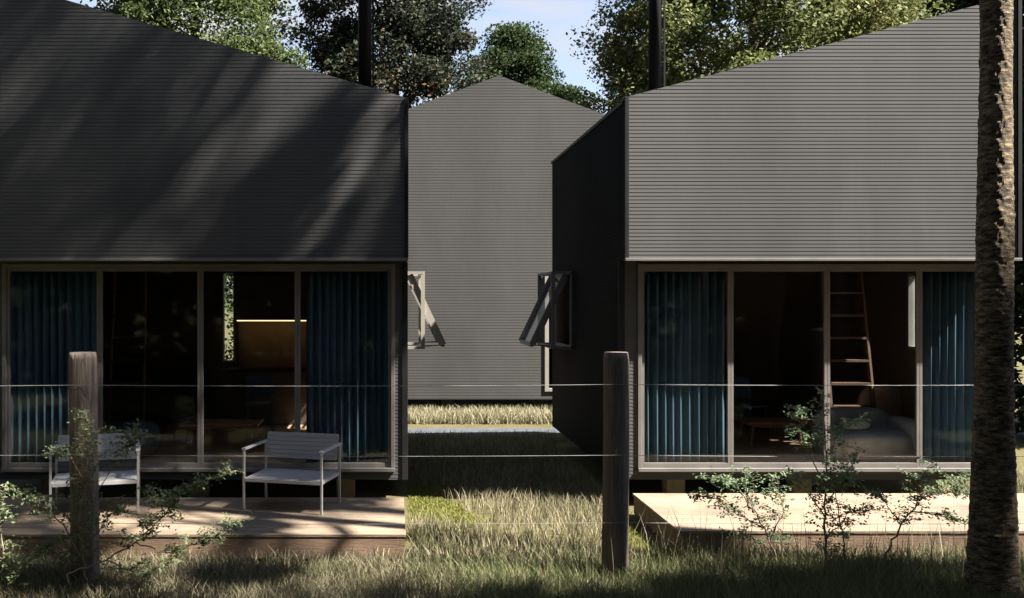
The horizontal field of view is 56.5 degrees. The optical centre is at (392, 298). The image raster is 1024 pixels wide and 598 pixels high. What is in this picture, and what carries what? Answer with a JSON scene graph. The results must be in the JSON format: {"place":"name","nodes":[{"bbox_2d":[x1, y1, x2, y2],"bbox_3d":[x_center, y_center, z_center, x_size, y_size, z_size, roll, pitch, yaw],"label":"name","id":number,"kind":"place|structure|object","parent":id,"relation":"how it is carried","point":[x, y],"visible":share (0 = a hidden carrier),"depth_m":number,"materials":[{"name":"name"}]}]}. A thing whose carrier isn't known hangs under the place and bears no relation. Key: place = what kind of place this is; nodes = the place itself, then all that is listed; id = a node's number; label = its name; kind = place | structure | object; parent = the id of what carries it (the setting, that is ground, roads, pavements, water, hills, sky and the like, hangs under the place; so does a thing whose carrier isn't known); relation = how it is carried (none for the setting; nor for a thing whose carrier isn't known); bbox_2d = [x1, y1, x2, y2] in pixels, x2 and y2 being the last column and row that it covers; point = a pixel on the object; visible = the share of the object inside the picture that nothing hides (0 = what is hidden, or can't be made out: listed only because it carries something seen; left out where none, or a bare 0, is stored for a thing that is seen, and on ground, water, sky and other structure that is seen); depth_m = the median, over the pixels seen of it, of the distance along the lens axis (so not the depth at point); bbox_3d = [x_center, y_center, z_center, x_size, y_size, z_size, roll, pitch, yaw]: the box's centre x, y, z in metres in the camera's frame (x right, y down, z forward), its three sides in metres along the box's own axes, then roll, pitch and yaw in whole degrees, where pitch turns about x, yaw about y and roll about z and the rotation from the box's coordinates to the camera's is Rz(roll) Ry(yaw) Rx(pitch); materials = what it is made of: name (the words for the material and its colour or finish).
{"place":"outdoors","nodes":[
{"label":"outdoors","id":0,"kind":"place"},
{"bbox_2d":[0,0,445,497],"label":"house","id":1,"kind":"structure","parent":0,"point":[186,172],"depth_m":11.00,"materials":[{"name":"metal"}]},
{"bbox_2d":[7,268,99,466],"bbox_3d":[-4.079,0.823,11.325,1.112,2.401,0.040,0,0,0],"label":"sliding door","id":2,"kind":"structure","parent":1,"relation":"in","point":[9,464],"depth_m":11.31,"materials":[{"name":"grey metal"}]},
{"bbox_2d":[11,271,96,461],"bbox_3d":[-4.149,0.805,11.436,1.158,2.480,0.117,0,0,0],"label":"curtain","id":3,"kind":"object","parent":1,"relation":"hanging from","point":[53,319],"visible":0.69,"depth_m":11.43,"materials":[{"name":"blue fabric"}]},
{"bbox_2d":[105,271,146,433],"bbox_3d":[-3.757,0.740,13.375,0.535,2.652,0.438,0,0,0],"label":"loft ladder","id":4,"kind":"object","parent":1,"relation":"on","point":[113,315],"visible":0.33,"depth_m":13.35,"materials":[{"name":"brown wood"}]},
{"bbox_2d":[109,420,160,454],"bbox_3d":[-3.379,1.830,12.339,0.672,0.492,0.661,0,0,0],"label":"beanbag","id":5,"kind":"object","parent":1,"relation":"on","point":[150,447],"visible":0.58,"depth_m":12.19,"materials":[{"name":"fabric"}]},
{"bbox_2d":[100,268,199,466],"bbox_3d":[-2.916,0.823,11.325,1.209,2.401,0.040,0,0,0],"label":"sliding door","id":6,"kind":"structure","parent":1,"relation":"in","point":[102,464],"depth_m":11.31,"materials":[{"name":"grey metal"}]},
{"bbox_2d":[1,264,394,471],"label":"window frame","id":7,"kind":"structure","parent":1,"relation":"in","point":[4,468],"depth_m":11.28,"materials":[{"name":"grey metal"}]},
{"bbox_2d":[179,419,263,450],"bbox_3d":[-2.354,1.876,13.000,1.066,0.372,0.600,0,0,0],"label":"coffee table","id":8,"kind":"object","parent":1,"relation":"on","point":[226,424],"visible":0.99,"depth_m":12.79,"materials":[{"name":"red wood"}]},
{"bbox_2d":[222,272,234,361],"bbox_3d":[-2.784,0.304,16.018,0.227,1.538,0.127,0,0,0],"label":"slit window","id":9,"kind":"structure","parent":1,"relation":"in","point":[223,273],"depth_m":15.95,"materials":[{"name":"clear glass"}]},
{"bbox_2d":[200,268,297,466],"bbox_3d":[-1.727,0.823,11.325,1.166,2.401,0.040,0,0,0],"label":"sliding door","id":10,"kind":"structure","parent":1,"relation":"in","point":[202,464],"depth_m":11.31,"materials":[{"name":"grey metal"}]},
{"bbox_2d":[245,376,273,435],"bbox_3d":[-2.035,1.611,14.377,0.440,0.901,0.470,0,0,-8],"label":"dining chair","id":11,"kind":"object","parent":1,"relation":"on","point":[258,386],"visible":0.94,"depth_m":14.17,"materials":[{"name":"blue paint"}]},
{"bbox_2d":[214,275,305,424],"bbox_3d":[-1.699,0.835,15.664,2.449,2.450,0.588,0,0,0],"label":"kitchen unit","id":12,"kind":"object","parent":1,"relation":"on","point":[265,311],"visible":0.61,"depth_m":15.60,"materials":[{"name":"brown wood"}]},
{"bbox_2d":[298,268,390,466],"bbox_3d":[-0.582,0.823,11.325,1.121,2.401,0.040,0,0,0],"label":"sliding door","id":13,"kind":"structure","parent":1,"relation":"in","point":[300,464],"depth_m":11.31,"materials":[{"name":"grey metal"}]},
{"bbox_2d":[306,271,387,461],"bbox_3d":[-0.545,0.805,11.436,1.081,2.480,0.116,0,0,0],"label":"curtain","id":14,"kind":"object","parent":1,"relation":"hanging from","point":[347,356],"visible":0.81,"depth_m":11.44,"materials":[{"name":"blue fabric"}]},
{"bbox_2d":[408,271,445,348],"bbox_3d":[0.485,0.170,14.950,0.665,1.190,1.350,0,0,0],"label":"awning window","id":15,"kind":"structure","parent":1,"relation":"in","point":[418,291],"depth_m":14.32,"materials":[{"name":"grey metal"}]},
{"bbox_2d":[408,403,551,423],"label":"rough grass","id":16,"kind":"structure","parent":0,"point":[487,415],"depth_m":18.94,"materials":[{"name":"plant"}]},
{"bbox_2d":[0,428,1023,597],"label":"dry grass","id":17,"kind":"structure","parent":0,"point":[575,504],"depth_m":11.17,"materials":[{"name":"plant"}]},
{"bbox_2d":[0,532,1023,597],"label":"meadow grass","id":18,"kind":"structure","parent":0,"point":[394,579],"depth_m":8.08,"materials":[{"name":"plant"}]},
{"bbox_2d":[0,304,1023,597],"bbox_3d":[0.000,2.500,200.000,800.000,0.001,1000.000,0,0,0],"label":"ground","id":19,"kind":"structure","parent":0,"point":[364,488],"depth_m":12.47,"materials":[{"name":"green plant"}]},
{"bbox_2d":[0,481,67,593],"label":"leafy shrub","id":20,"kind":"object","parent":19,"relation":"on","point":[26,560],"visible":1,"depth_m":7.76,"materials":[{"name":"green plant"}]},
{"bbox_2d":[0,407,155,595],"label":"leafy shrub","id":21,"kind":"object","parent":19,"relation":"on","point":[65,449],"visible":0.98,"depth_m":7.84,"materials":[{"name":"green plant"}]},
{"bbox_2d":[66,458,256,594],"bbox_3d":[-1.886,1.934,7.685,1.567,1.214,0.540,0,0,0],"label":"leafy shrub","id":22,"kind":"object","parent":19,"relation":"on","point":[173,500],"visible":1,"depth_m":7.67,"materials":[{"name":"green plant"}]},
{"bbox_2d":[80,0,312,359],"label":"leafy tree","id":23,"kind":"object","parent":19,"relation":"on","point":[160,13],"visible":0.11,"depth_m":25.22,"materials":[{"name":"green plant"}]},
{"bbox_2d":[0,498,405,557],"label":"timber deck","id":24,"kind":"structure","parent":19,"relation":"on","point":[363,525],"depth_m":9.26,"materials":[{"name":"brown wood"}]},
{"bbox_2d":[49,433,140,516],"bbox_3d":[-3.173,1.866,10.081,0.914,0.748,0.654,0,0,-14],"label":"lounge chair","id":25,"kind":"object","parent":24,"relation":"on","point":[113,477],"visible":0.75,"depth_m":10.23,"materials":[{"name":"white metal"}]},
{"bbox_2d":[242,431,341,514],"bbox_3d":[-1.077,1.866,10.181,0.914,0.748,0.654,0,0,15],"label":"lounge chair","id":26,"kind":"object","parent":24,"relation":"on","point":[266,475],"visible":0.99,"depth_m":10.35,"materials":[{"name":"white metal"}]},
{"bbox_2d":[290,0,499,108],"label":"tall tree","id":27,"kind":"object","parent":19,"relation":"on","point":[433,35],"visible":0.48,"depth_m":27.35,"materials":[{"name":"green plant"}]},
{"bbox_2d":[407,76,604,408],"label":"gabled house","id":28,"kind":"structure","parent":19,"relation":"on","point":[482,155],"depth_m":20.20,"materials":[{"name":"metal"}]},
{"bbox_2d":[545,276,551,391],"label":"glazed door","id":29,"kind":"structure","parent":28,"relation":"in","point":[547,389],"depth_m":20.17,"materials":[{"name":"grey glass"}]},
{"bbox_2d":[0,352,1023,590],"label":"wire fence","id":30,"kind":"object","parent":19,"relation":"on","point":[83,390],"visible":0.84,"depth_m":8.05,"materials":[{"name":"brown wood"}]},
{"bbox_2d":[449,20,597,106],"bbox_3d":[4.292,-3.574,33.131,7.534,12.405,7.770,0,0,0],"label":"tree","id":31,"kind":"object","parent":19,"relation":"on","point":[515,51],"visible":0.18,"depth_m":31.96,"materials":[{"name":"green plant"}]},
{"bbox_2d":[686,464,796,558],"bbox_3d":[3.140,2.011,8.554,1.019,1.050,0.623,0,0,0],"label":"leafy shrub","id":32,"kind":"object","parent":19,"relation":"on","point":[725,481],"visible":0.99,"depth_m":8.51,"materials":[{"name":"green plant"}]},
{"bbox_2d":[559,0,953,114],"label":"olive tree","id":33,"kind":"object","parent":19,"relation":"on","point":[837,20],"visible":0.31,"depth_m":22.61,"materials":[{"name":"green plant"}]},
{"bbox_2d":[554,502,1023,582],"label":"seed stalks","id":34,"kind":"object","parent":19,"relation":"on","point":[797,549],"visible":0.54,"depth_m":8.50,"materials":[{"name":"beige plant"}]},
{"bbox_2d":[633,493,1023,554],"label":"timber deck","id":35,"kind":"structure","parent":19,"relation":"on","point":[655,508],"depth_m":9.55,"materials":[{"name":"beige wood"}]},
{"bbox_2d":[783,387,881,558],"bbox_3d":[3.990,1.676,8.627,0.907,1.727,0.562,0,0,0],"label":"leafy shrub","id":36,"kind":"object","parent":19,"relation":"on","point":[838,479],"visible":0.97,"depth_m":8.61,"materials":[{"name":"green plant"}]},
{"bbox_2d":[858,455,970,561],"bbox_3d":[4.790,1.957,8.494,1.191,1.147,0.490,0,0,-5],"label":"leafy shrub","id":37,"kind":"object","parent":19,"relation":"on","point":[932,492],"visible":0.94,"depth_m":8.50,"materials":[{"name":"green plant"}]},
{"bbox_2d":[894,0,1022,28],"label":"dark tree","id":38,"kind":"object","parent":19,"relation":"on","point":[941,6],"depth_m":29.75,"materials":[{"name":"green plant"}]},
{"bbox_2d":[926,0,1023,434],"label":"edge tree","id":39,"kind":"object","parent":19,"relation":"on","point":[1018,319],"visible":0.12,"depth_m":17.32,"materials":[{"name":"green plant"}]},
{"bbox_2d":[964,0,1021,597],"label":"palm tree","id":40,"kind":"object","parent":19,"relation":"on","point":[992,553],"visible":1,"depth_m":7.49,"materials":[{"name":"brown plant"}]},
{"bbox_2d":[406,484,679,563],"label":"lawn grass","id":41,"kind":"structure","parent":0,"point":[429,494],"depth_m":11.02,"materials":[{"name":"green plant"}]},
{"bbox_2d":[68,0,1023,300],"label":"sky","id":42,"kind":"structure","parent":0,"point":[557,17],"materials":[{"name":"white"}]},
{"bbox_2d":[377,528,1023,597],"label":"tall grass","id":43,"kind":"structure","parent":0,"point":[635,586],"depth_m":7.88,"materials":[{"name":"plant"}]},
{"bbox_2d":[408,428,1023,435],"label":"path","id":44,"kind":"structure","parent":0,"point":[470,430],"depth_m":17.85,"materials":[{"name":"concrete"}]},
{"bbox_2d":[519,0,1021,492],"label":"house","id":45,"kind":"structure","parent":0,"point":[770,188],"depth_m":11.00,"materials":[{"name":"metal"}]},
{"bbox_2d":[519,271,571,348],"bbox_3d":[2.417,0.170,14.950,0.665,1.190,1.350,0,0,0],"label":"awning window","id":46,"kind":"structure","parent":45,"relation":"in","point":[556,284],"depth_m":14.32,"materials":[{"name":"grey metal"}]},
{"bbox_2d":[644,271,723,461],"bbox_3d":[3.527,0.805,11.437,1.073,2.480,0.116,0,0,0],"label":"curtain","id":47,"kind":"object","parent":45,"relation":"hanging from","point":[684,357],"visible":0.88,"depth_m":11.43,"materials":[{"name":"blue fabric"}]},
{"bbox_2d":[642,268,730,466],"bbox_3d":[3.529,0.823,11.325,1.070,2.401,0.040,0,0,0],"label":"sliding door","id":48,"kind":"structure","parent":45,"relation":"in","point":[644,464],"depth_m":11.31,"materials":[{"name":"grey metal"}]},
{"bbox_2d":[726,376,769,437],"bbox_3d":[5.355,1.611,14.188,0.470,0.901,0.440,0,0,-30],"label":"dining chair","id":49,"kind":"object","parent":45,"relation":"on","point":[742,387],"visible":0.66,"depth_m":14.03,"materials":[{"name":"blue paint"}]},
{"bbox_2d":[734,417,812,447],"bbox_3d":[5.408,1.881,13.250,1.015,0.362,0.600,0,0,0],"label":"coffee table","id":50,"kind":"object","parent":45,"relation":"on","point":[767,422],"visible":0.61,"depth_m":13.05,"materials":[{"name":"red wood"}]},
{"bbox_2d":[731,268,826,466],"bbox_3d":[4.645,0.823,11.325,1.158,2.401,0.040,0,0,0],"label":"sliding door","id":51,"kind":"structure","parent":45,"relation":"in","point":[739,464],"depth_m":11.31,"materials":[{"name":"grey metal"}]},
{"bbox_2d":[638,264,974,471],"bbox_3d":[5.187,0.822,11.310,4.487,2.495,0.120,0,0,0],"label":"window frame","id":52,"kind":"structure","parent":45,"relation":"in","point":[640,469],"depth_m":11.28,"materials":[{"name":"grey metal"}]},
{"bbox_2d":[818,271,875,407],"bbox_3d":[6.477,0.740,13.375,0.684,2.652,0.438,0,0,0],"label":"loft ladder","id":53,"kind":"object","parent":45,"relation":"on","point":[863,315],"visible":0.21,"depth_m":13.37,"materials":[{"name":"brown wood"}]},
{"bbox_2d":[811,407,914,459],"bbox_3d":[6.138,1.745,12.183,1.184,0.625,0.918,0,0,0],"label":"sofa","id":54,"kind":"object","parent":45,"relation":"on","point":[885,436],"visible":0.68,"depth_m":11.86,"materials":[{"name":"grey fabric"}]},
{"bbox_2d":[827,268,918,466],"bbox_3d":[5.780,0.823,11.325,1.107,2.401,0.040,0,0,0],"label":"sliding door","id":55,"kind":"structure","parent":45,"relation":"in","point":[862,464],"depth_m":11.31,"materials":[{"name":"grey metal"}]},
{"bbox_2d":[857,386,908,417],"bbox_3d":[7.022,1.649,13.271,0.723,0.826,0.720,0,0,0],"label":"armchair","id":56,"kind":"object","parent":45,"relation":"on","point":[888,400],"visible":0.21,"depth_m":13.40,"materials":[{"name":"beige fabric"}]},
{"bbox_2d":[907,273,914,349],"bbox_3d":[7.291,0.170,12.980,0.120,1.060,0.480,0,0,0],"label":"side window","id":57,"kind":"structure","parent":45,"relation":"in","point":[910,276],"depth_m":13.18,"materials":[{"name":"clear glass"}]},
{"bbox_2d":[919,268,974,466],"bbox_3d":[6.858,0.823,11.325,1.045,2.401,0.040,0,0,0],"label":"sliding door","id":58,"kind":"structure","parent":45,"relation":"in","point":[941,464],"depth_m":11.31,"materials":[{"name":"grey metal"}]},
{"bbox_2d":[922,271,974,461],"bbox_3d":[6.952,0.805,11.437,1.081,2.480,0.117,0,0,0],"label":"curtain","id":59,"kind":"object","parent":45,"relation":"hanging from","point":[948,324],"visible":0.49,"depth_m":11.44,"materials":[{"name":"blue fabric"}]},
{"bbox_2d":[839,417,869,430],"bbox_3d":[5.943,1.620,12.100,0.362,0.186,0.304,0,0,0],"label":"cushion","id":60,"kind":"object","parent":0,"point":[866,424],"visible":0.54,"depth_m":11.97,"materials":[{"name":"grey fabric"}]}
]}

